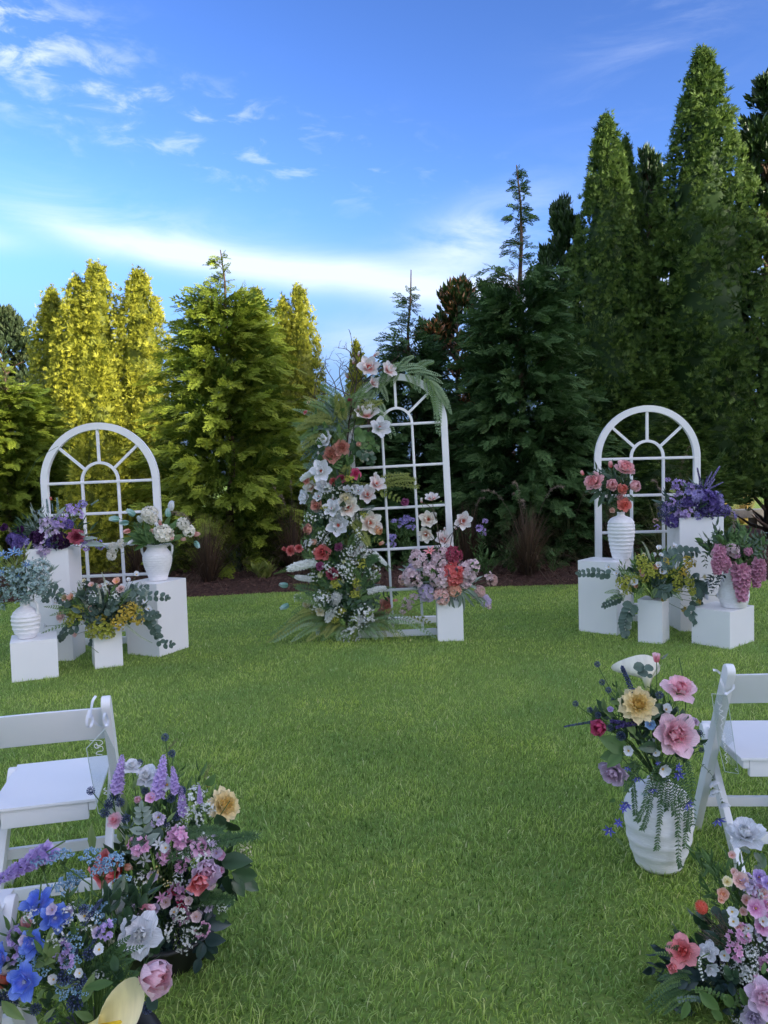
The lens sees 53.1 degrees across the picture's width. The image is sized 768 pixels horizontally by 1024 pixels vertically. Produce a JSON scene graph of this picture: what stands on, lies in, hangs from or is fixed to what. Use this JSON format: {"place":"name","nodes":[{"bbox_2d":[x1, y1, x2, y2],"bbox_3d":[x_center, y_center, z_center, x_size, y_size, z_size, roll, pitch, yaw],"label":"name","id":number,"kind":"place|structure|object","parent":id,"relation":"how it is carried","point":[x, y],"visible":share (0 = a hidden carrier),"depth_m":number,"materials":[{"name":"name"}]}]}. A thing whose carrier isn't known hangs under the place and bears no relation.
{"place":"outdoors","nodes":[
{"label":"outdoors","id":0,"kind":"place"},
{"bbox_2d":[0,528,36,590],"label":"fountain grass","id":1,"kind":"object","parent":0,"point":[14,561],"depth_m":10.60,"materials":[{"name":"green plant"}]},
{"bbox_2d":[144,511,298,599],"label":"fountain grass","id":2,"kind":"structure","parent":0,"point":[207,566],"depth_m":10.89,"materials":[{"name":"green plant"}]},
{"bbox_2d":[269,548,323,584],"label":"fountain grass","id":3,"kind":"object","parent":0,"point":[299,573],"depth_m":10.98,"materials":[{"name":"green plant"}]},
{"bbox_2d":[0,485,767,1023],"bbox_3d":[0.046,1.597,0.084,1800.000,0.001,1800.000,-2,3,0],"label":"lawn","id":4,"kind":"structure","parent":0,"point":[320,1009],"depth_m":3.60,"materials":[{"name":"plant"}]},
{"bbox_2d":[0,888,37,1023],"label":"folding chair","id":5,"kind":"object","parent":4,"relation":"on","point":[9,901],"visible":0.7,"depth_m":2.06,"materials":[{"name":"white plastic"}]},
{"bbox_2d":[0,303,41,485],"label":"conifer tree","id":6,"kind":"object","parent":4,"relation":"on","point":[12,327],"visible":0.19,"depth_m":29.25,"materials":[{"name":"green plant"}]},
{"bbox_2d":[10,631,58,682],"bbox_3d":[-2.894,1.193,6.378,0.348,0.318,0.360,-3,3,-23],"label":"pedestal","id":7,"kind":"object","parent":4,"relation":"on","point":[36,657],"visible":0.97,"depth_m":6.22,"materials":[{"name":"white paint"}]},
{"bbox_2d":[10,599,40,638],"bbox_3d":[-2.947,0.875,6.330,0.235,0.325,0.232,-2,3,0],"label":"jug","id":8,"kind":"object","parent":7,"relation":"on","point":[25,620],"visible":0.87,"depth_m":6.26,"materials":[{"name":"white ceramic"}]},
{"bbox_2d":[0,541,60,609],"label":"flower arrangement","id":9,"kind":"object","parent":8,"relation":"in","point":[13,577],"visible":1,"depth_m":6.19,"materials":[{"name":"green plant"}]},
{"bbox_2d":[21,284,68,427],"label":"arborvitae tree","id":10,"kind":"object","parent":4,"relation":"on","point":[49,306],"visible":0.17,"depth_m":18.99,"materials":[{"name":"green plant"}]},
{"bbox_2d":[25,545,85,660],"bbox_3d":[-2.975,0.819,6.982,0.370,1.007,0.340,-2,3,-4],"label":"pedestal","id":11,"kind":"object","parent":4,"relation":"on","point":[67,571],"visible":0.47,"depth_m":6.82,"materials":[{"name":"white paint"}]},
{"bbox_2d":[0,446,105,557],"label":"flower arrangement","id":12,"kind":"object","parent":11,"relation":"on","point":[39,535],"visible":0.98,"depth_m":6.79,"materials":[{"name":"purple plant"}]},
{"bbox_2d":[0,695,127,900],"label":"folding chair","id":13,"kind":"object","parent":4,"relation":"on","point":[40,793],"visible":0.81,"depth_m":2.78,"materials":[{"name":"white plastic"}]},
{"bbox_2d":[85,696,116,813],"bbox_3d":[-0.992,0.870,2.714,0.057,0.481,0.154,-1,3,6],"label":"ribbon bow","id":14,"kind":"object","parent":13,"relation":"attached to","point":[89,714],"visible":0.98,"depth_m":2.68,"materials":[{"name":"fabric"}]},
{"bbox_2d":[0,838,172,1023],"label":"aisle flowers","id":15,"kind":"object","parent":4,"relation":"on","point":[139,937],"visible":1,"depth_m":1.84,"materials":[{"name":"multicoloured plant"}]},
{"bbox_2d":[40,423,161,644],"bbox_3d":[-2.712,0.201,7.761,1.159,2.157,0.678,-2,3,0],"label":"arched window frame","id":16,"kind":"object","parent":4,"relation":"on","point":[64,438],"visible":0.5,"depth_m":7.40,"materials":[{"name":"white paint"}]},
{"bbox_2d":[91,627,122,668],"bbox_3d":[-2.400,1.165,6.659,0.229,0.316,0.240,-3,3,-26],"label":"pedestal","id":17,"kind":"object","parent":4,"relation":"on","point":[110,653],"visible":0.64,"depth_m":6.56,"materials":[{"name":"white paint"}]},
{"bbox_2d":[41,571,175,652],"bbox_3d":[-2.389,0.922,6.537,1.165,0.839,0.446,-2,3,0],"label":"flower arrangement","id":18,"kind":"object","parent":17,"relation":"on","point":[96,608],"visible":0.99,"depth_m":6.48,"materials":[{"name":"green plant"}]},
{"bbox_2d":[124,577,188,656],"bbox_3d":[-2.103,0.960,7.130,0.370,0.659,0.408,0,3,24],"label":"pedestal","id":19,"kind":"object","parent":4,"relation":"on","point":[172,621],"visible":0.6,"depth_m":7.00,"materials":[{"name":"white paint"}]},
{"bbox_2d":[141,543,173,580],"bbox_3d":[-2.092,0.457,7.104,0.267,0.348,0.267,0,4,35],"label":"urn","id":20,"kind":"object","parent":19,"relation":"on","point":[157,561],"visible":0.98,"depth_m":7.01,"materials":[{"name":"white ceramic"}]},
{"bbox_2d":[106,501,200,560],"bbox_3d":[-2.131,0.173,7.009,0.890,0.548,0.343,-2,3,0],"label":"flower arrangement","id":21,"kind":"object","parent":20,"relation":"in","point":[141,537],"visible":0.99,"depth_m":6.96,"materials":[{"name":"white plant"}]},
{"bbox_2d":[86,733,261,976],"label":"aisle flowers","id":22,"kind":"object","parent":4,"relation":"on","point":[198,905],"visible":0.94,"depth_m":2.40,"materials":[{"name":"multicoloured plant"}]},
{"bbox_2d":[267,329,436,642],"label":"flower column","id":23,"kind":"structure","parent":4,"relation":"on","point":[333,541],"depth_m":7.23,"materials":[{"name":"multicoloured plant"}]},
{"bbox_2d":[344,336,371,439],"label":"arborvitae tree","id":24,"kind":"object","parent":4,"relation":"on","point":[356,347],"visible":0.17,"depth_m":19.73,"materials":[{"name":"green plant"}]},
{"bbox_2d":[0,525,767,602],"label":"mulch bed","id":25,"kind":"object","parent":4,"relation":"on","point":[253,589],"visible":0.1,"depth_m":10.78,"materials":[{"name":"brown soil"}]},
{"bbox_2d":[0,356,86,562],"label":"cypress tree","id":26,"kind":"object","parent":25,"relation":"on","point":[28,419],"visible":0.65,"depth_m":14.06,"materials":[{"name":"green plant"}]},
{"bbox_2d":[1,404,85,547],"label":"cypress tree","id":27,"kind":"object","parent":25,"relation":"on","point":[61,427],"visible":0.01,"depth_m":16.93,"materials":[{"name":"green plant"}]},
{"bbox_2d":[43,258,129,505],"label":"arborvitae tree","id":28,"kind":"object","parent":25,"relation":"on","point":[84,318],"visible":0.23,"depth_m":17.98,"materials":[{"name":"yellow plant"}]},
{"bbox_2d":[54,335,152,573],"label":"arborvitae tree","id":29,"kind":"object","parent":25,"relation":"on","point":[100,404],"visible":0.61,"depth_m":12.29,"materials":[{"name":"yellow plant"}]},
{"bbox_2d":[93,522,182,582],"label":"fountain grass","id":30,"kind":"object","parent":25,"relation":"on","point":[135,559],"depth_m":11.58,"materials":[{"name":"plant"}]},
{"bbox_2d":[107,264,181,542],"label":"arborvitae tree","id":31,"kind":"object","parent":25,"relation":"on","point":[142,320],"visible":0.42,"depth_m":17.90,"materials":[{"name":"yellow plant"}]},
{"bbox_2d":[168,542,181,575],"bbox_3d":[-3.294,0.720,11.463,0.486,0.596,0.507,-2,3,0],"label":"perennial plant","id":32,"kind":"object","parent":25,"relation":"on","point":[171,569],"visible":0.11,"depth_m":11.54,"materials":[{"name":"green plant"}]},
{"bbox_2d":[102,250,339,578],"bbox_3d":[-2.661,-1.517,12.737,3.978,5.577,3.923,-2,3,-11],"label":"cypress tree","id":33,"kind":"object","parent":25,"relation":"on","point":[204,406],"visible":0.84,"depth_m":12.15,"materials":[{"name":"green plant"}]},
{"bbox_2d":[223,548,244,571],"bbox_3d":[-2.311,0.741,11.846,0.373,0.457,0.375,-2,3,0],"label":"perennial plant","id":34,"kind":"object","parent":25,"relation":"on","point":[238,566],"visible":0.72,"depth_m":11.82,"materials":[{"name":"green plant"}]},
{"bbox_2d":[230,284,272,541],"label":"arborvitae tree","id":35,"kind":"object","parent":25,"relation":"on","point":[245,358],"visible":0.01,"depth_m":17.81,"materials":[{"name":"green plant"}]},
{"bbox_2d":[250,558,277,577],"bbox_3d":[-1.752,0.838,11.231,0.416,0.317,0.341,-3,3,-24],"label":"hosta plant","id":36,"kind":"object","parent":25,"relation":"on","point":[263,569],"visible":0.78,"depth_m":11.16,"materials":[{"name":"green plant"}]},
{"bbox_2d":[267,281,327,524],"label":"arborvitae tree","id":37,"kind":"object","parent":25,"relation":"on","point":[298,331],"visible":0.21,"depth_m":16.65,"materials":[{"name":"green plant"}]},
{"bbox_2d":[227,478,383,589],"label":"fountain grass","id":38,"kind":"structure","parent":25,"relation":"on","point":[293,534],"depth_m":11.66,"materials":[{"name":"plant"}]},
{"bbox_2d":[291,399,455,567],"bbox_3d":[-0.211,-0.483,12.958,3.125,2.964,2.987,-1,3,19],"label":"cypress tree","id":39,"kind":"object","parent":25,"relation":"on","point":[393,455],"visible":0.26,"depth_m":12.41,"materials":[{"name":"green plant"}]},
{"bbox_2d":[384,534,396,571],"bbox_3d":[0.104,0.616,11.197,0.201,0.594,0.383,-2,3,0],"label":"phlox plant","id":40,"kind":"object","parent":25,"relation":"on","point":[391,538],"visible":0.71,"depth_m":11.20,"materials":[{"name":"purple plant"}]},
{"bbox_2d":[391,515,415,568],"bbox_3d":[0.316,0.464,11.501,0.378,0.852,0.295,-1,3,20],"label":"phlox plant","id":41,"kind":"object","parent":25,"relation":"on","point":[406,520],"visible":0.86,"depth_m":11.45,"materials":[{"name":"purple plant"}]},
{"bbox_2d":[354,270,494,560],"bbox_3d":[0.568,-1.522,13.517,2.935,5.394,2.873,-2,3,0],"label":"cypress tree","id":42,"kind":"object","parent":25,"relation":"on","point":[431,349],"visible":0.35,"depth_m":13.13,"materials":[{"name":"green plant"}]},
{"bbox_2d":[408,272,515,510],"bbox_3d":[1.402,-1.987,15.439,2.472,5.581,3.270,-2,3,0],"label":"magnolia tree","id":43,"kind":"object","parent":25,"relation":"on","point":[453,299],"visible":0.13,"depth_m":15.04,"materials":[{"name":"green plant"}]},
{"bbox_2d":[414,497,512,561],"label":"fountain grass","id":44,"kind":"object","parent":25,"relation":"on","point":[467,550],"depth_m":11.65,"materials":[{"name":"plant"}]},
{"bbox_2d":[458,518,489,571],"bbox_3d":[1.298,0.483,11.158,0.476,0.793,0.321,-2,3,0],"label":"phlox plant","id":45,"kind":"object","parent":25,"relation":"on","point":[483,534],"visible":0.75,"depth_m":11.13,"materials":[{"name":"purple plant"}]},
{"bbox_2d":[472,548,498,573],"bbox_3d":[1.439,0.705,10.922,0.389,0.409,0.364,-2,3,0],"label":"perennial plant","id":46,"kind":"object","parent":25,"relation":"on","point":[484,560],"visible":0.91,"depth_m":10.88,"materials":[{"name":"green plant"}]},
{"bbox_2d":[497,542,518,571],"bbox_3d":[1.831,0.660,11.053,0.407,0.463,0.377,-2,3,0],"label":"perennial plant","id":47,"kind":"object","parent":25,"relation":"on","point":[509,566],"visible":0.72,"depth_m":11.05,"materials":[{"name":"green plant"}]},
{"bbox_2d":[464,481,581,590],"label":"fountain grass","id":48,"kind":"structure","parent":25,"relation":"on","point":[527,560],"depth_m":10.72,"materials":[{"name":"plant"}]},
{"bbox_2d":[419,164,648,569],"bbox_3d":[2.321,-2.254,12.560,3.750,6.702,3.584,1,4,37],"label":"cypress tree","id":49,"kind":"object","parent":25,"relation":"on","point":[537,344],"visible":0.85,"depth_m":11.96,"materials":[{"name":"green plant"}]},
{"bbox_2d":[545,548,559,571],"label":"perennial plant","id":50,"kind":"object","parent":25,"relation":"on","point":[551,563],"visible":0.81,"depth_m":11.03,"materials":[{"name":"green plant"}]},
{"bbox_2d":[527,191,586,428],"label":"laurel tree","id":51,"kind":"object","parent":25,"relation":"on","point":[562,222],"visible":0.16,"depth_m":15.06,"materials":[{"name":"green plant"}]},
{"bbox_2d":[488,368,654,567],"bbox_3d":[2.830,-0.688,12.411,2.655,3.281,2.778,-2,3,1],"label":"cypress tree","id":52,"kind":"object","parent":25,"relation":"on","point":[556,428],"visible":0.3,"depth_m":11.87,"materials":[{"name":"green plant"}]},
{"bbox_2d":[541,491,633,567],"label":"fountain grass","id":53,"kind":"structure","parent":25,"relation":"on","point":[561,531],"depth_m":11.67,"materials":[{"name":"plant"}]},
{"bbox_2d":[544,478,657,581],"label":"fountain grass","id":54,"kind":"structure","parent":25,"relation":"on","point":[608,553],"depth_m":11.23,"materials":[{"name":"plant"}]},
{"bbox_2d":[563,107,666,469],"bbox_3d":[4.157,-3.213,14.213,2.488,8.353,2.562,-2,3,0],"label":"arborvitae tree","id":55,"kind":"object","parent":25,"relation":"on","point":[607,298],"visible":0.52,"depth_m":13.76,"materials":[{"name":"green plant"}]},
{"bbox_2d":[619,131,659,349],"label":"arborvitae tree","id":56,"kind":"object","parent":25,"relation":"on","point":[631,169],"visible":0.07,"depth_m":14.72,"materials":[{"name":"green plant"}]},
{"bbox_2d":[635,143,669,312],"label":"conifer tree","id":57,"kind":"object","parent":25,"relation":"on","point":[649,157],"visible":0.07,"depth_m":15.97,"materials":[{"name":"green plant"}]},
{"bbox_2d":[634,478,690,559],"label":"fountain grass","id":58,"kind":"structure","parent":25,"relation":"on","point":[659,536],"depth_m":11.29,"materials":[{"name":"plant"}]},
{"bbox_2d":[653,503,692,551],"bbox_3d":[4.748,0.307,12.440,0.750,0.930,0.750,-2,3,0],"label":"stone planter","id":59,"kind":"object","parent":25,"relation":"on","point":[654,505],"visible":0.02,"depth_m":12.32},
{"bbox_2d":[635,446,703,512],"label":"planter grass","id":60,"kind":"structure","parent":59,"relation":"in","point":[680,487],"depth_m":12.32,"materials":[{"name":"green plant"}]},
{"bbox_2d":[599,362,747,551],"bbox_3d":[4.704,-0.898,13.525,3.190,3.438,3.284,-3,3,-29],"label":"arborvitae tree","id":61,"kind":"object","parent":25,"relation":"on","point":[662,428],"visible":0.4,"depth_m":12.93,"materials":[{"name":"green plant"}]},
{"bbox_2d":[629,43,767,510],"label":"arborvitae tree","id":62,"kind":"object","parent":25,"relation":"on","point":[708,345],"visible":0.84,"depth_m":13.34,"materials":[{"name":"green plant"}]},
{"bbox_2d":[728,508,763,528],"bbox_3d":[8.844,0.164,18.047,2.300,0.470,0.560,-2,3,0],"label":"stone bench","id":63,"kind":"object","parent":25,"relation":"on","point":[743,513],"visible":0.18,"depth_m":17.76,"materials":[{"name":"grey stone"}]},
{"bbox_2d":[730,67,767,537],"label":"laurel tree","id":64,"kind":"object","parent":25,"relation":"on","point":[754,133],"visible":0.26,"depth_m":13.98,"materials":[{"name":"green plant"}]},
{"bbox_2d":[346,373,453,637],"bbox_3d":[0.172,-0.067,7.716,1.018,2.542,0.678,-2,3,0],"label":"arched window frame","id":65,"kind":"object","parent":4,"relation":"on","point":[446,478],"visible":0.53,"depth_m":7.37,"materials":[{"name":"white paint"}]},
{"bbox_2d":[362,355,451,436],"bbox_3d":[0.200,-1.088,7.303,0.890,0.786,0.113,-2,3,0],"label":"fern garland","id":66,"kind":"object","parent":65,"relation":"hanging from","point":[441,396],"visible":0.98,"depth_m":7.29},
{"bbox_2d":[436,597,463,641],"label":"pedestal","id":67,"kind":"object","parent":4,"relation":"on","point":[449,622],"visible":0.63,"depth_m":7.18,"materials":[{"name":"white paint"}]},
{"bbox_2d":[398,492,497,614],"bbox_3d":[0.600,0.411,7.176,0.955,1.200,0.410,-2,3,0],"label":"flower arrangement","id":68,"kind":"object","parent":67,"relation":"on","point":[454,576],"visible":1,"depth_m":7.12,"materials":[{"name":"pink plant"}]},
{"bbox_2d":[578,557,631,634],"bbox_3d":[2.142,0.804,7.458,0.388,0.690,0.340,1,4,40],"label":"pedestal","id":69,"kind":"object","parent":4,"relation":"on","point":[594,616],"visible":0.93,"depth_m":7.34,"materials":[{"name":"white paint"}]},
{"bbox_2d":[607,512,634,559],"bbox_3d":[2.285,0.228,7.408,0.262,0.458,0.262,-2,3,0],"label":"tall vase","id":70,"kind":"object","parent":69,"relation":"on","point":[621,530],"visible":0.98,"depth_m":7.32,"materials":[{"name":"white ceramic"}]},
{"bbox_2d":[580,459,640,512],"bbox_3d":[2.146,-0.241,7.321,0.508,0.527,0.364,-2,3,-12],"label":"flower arrangement","id":71,"kind":"object","parent":70,"relation":"in","point":[594,480],"visible":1,"depth_m":7.26,"materials":[{"name":"pink plant"}]},
{"bbox_2d":[594,405,700,620],"bbox_3d":[2.673,0.004,8.121,1.074,2.193,0.678,-2,3,0],"label":"arched window frame","id":72,"kind":"object","parent":4,"relation":"on","point":[685,426],"visible":0.52,"depth_m":7.76,"materials":[{"name":"white paint"}]},
{"bbox_2d":[637,596,668,643],"bbox_3d":[2.438,0.973,6.955,0.216,0.389,0.230,0,4,35],"label":"pedestal","id":73,"kind":"object","parent":4,"relation":"on","point":[653,620],"visible":0.94,"depth_m":6.87,"materials":[{"name":"white paint"}]},
{"bbox_2d":[575,542,718,638],"bbox_3d":[2.393,0.743,6.886,1.327,0.990,0.396,-2,3,0],"label":"flower arrangement","id":74,"kind":"object","parent":73,"relation":"on","point":[660,571],"visible":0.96,"depth_m":6.79,"materials":[{"name":"green plant"}]},
{"bbox_2d":[624,774,694,874],"bbox_3d":[1.090,1.232,3.050,0.265,0.359,0.266,-2,3,0],"label":"floor vase","id":75,"kind":"object","parent":4,"relation":"on","point":[662,860],"visible":0.55,"depth_m":2.96,"materials":[{"name":"ceramic"}]},
{"bbox_2d":[563,652,730,869],"bbox_3d":[1.019,0.941,2.982,0.636,0.815,0.336,-2,3,0],"label":"vase bouquet","id":76,"kind":"object","parent":75,"relation":"in","point":[639,708],"visible":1,"depth_m":2.90,"materials":[{"name":"multicoloured plant"}]},
{"bbox_2d":[667,515,723,631],"bbox_3d":[3.013,0.583,7.450,0.420,1.083,0.345,-2,3,0],"label":"pedestal","id":77,"kind":"object","parent":4,"relation":"on","point":[687,531],"visible":0.41,"depth_m":7.28,"materials":[{"name":"white paint"}]},
{"bbox_2d":[652,449,737,529],"bbox_3d":[2.971,-0.195,7.332,0.814,0.817,0.361,-1,3,13],"label":"flower arrangement","id":78,"kind":"object","parent":77,"relation":"on","point":[707,501],"visible":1,"depth_m":7.27,"materials":[{"name":"purple plant"}]},
{"bbox_2d":[642,816,767,1023],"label":"aisle flowers","id":79,"kind":"object","parent":4,"relation":"on","point":[740,947],"visible":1,"depth_m":2.17,"materials":[{"name":"multicoloured plant"}]},
{"bbox_2d":[691,601,753,648],"bbox_3d":[3.008,0.997,6.827,0.440,0.321,0.348,-4,4,-39],"label":"pedestal","id":80,"kind":"object","parent":4,"relation":"on","point":[718,624],"visible":0.97,"depth_m":6.69,"materials":[{"name":"white paint"}]},
{"bbox_2d":[718,568,749,608],"bbox_3d":[3.080,0.667,6.770,0.255,0.340,0.255,-2,3,0],"label":"ribbed vase","id":81,"kind":"object","parent":80,"relation":"on","point":[727,595],"visible":0.48,"depth_m":6.70,"materials":[{"name":"white ceramic"}]},
{"bbox_2d":[695,516,767,602],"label":"flower arrangement","id":82,"kind":"object","parent":81,"relation":"in","point":[740,546],"visible":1,"depth_m":6.59,"materials":[{"name":"pink plant"}]},
{"bbox_2d":[694,664,767,872],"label":"folding chair","id":83,"kind":"object","parent":4,"relation":"on","point":[750,742],"visible":0.84,"depth_m":3.09,"materials":[{"name":"white plastic"}]},
{"bbox_2d":[712,669,738,773],"bbox_3d":[1.311,0.808,2.950,0.189,0.454,0.050,-3,3,-27],"label":"ribbon bow","id":84,"kind":"object","parent":83,"relation":"attached to","point":[723,687],"visible":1,"depth_m":2.94,"materials":[{"name":"fabric"}]},
{"bbox_2d":[733,497,757,523],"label":"golden grass","id":85,"kind":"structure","parent":4,"relation":"on","point":[742,507],"depth_m":19.45,"materials":[{"name":"yellow plant"}]},
{"bbox_2d":[0,0,767,476],"label":"sky","id":86,"kind":"structure","parent":0,"point":[341,149],"materials":[{"name":"blue"}]}
]}

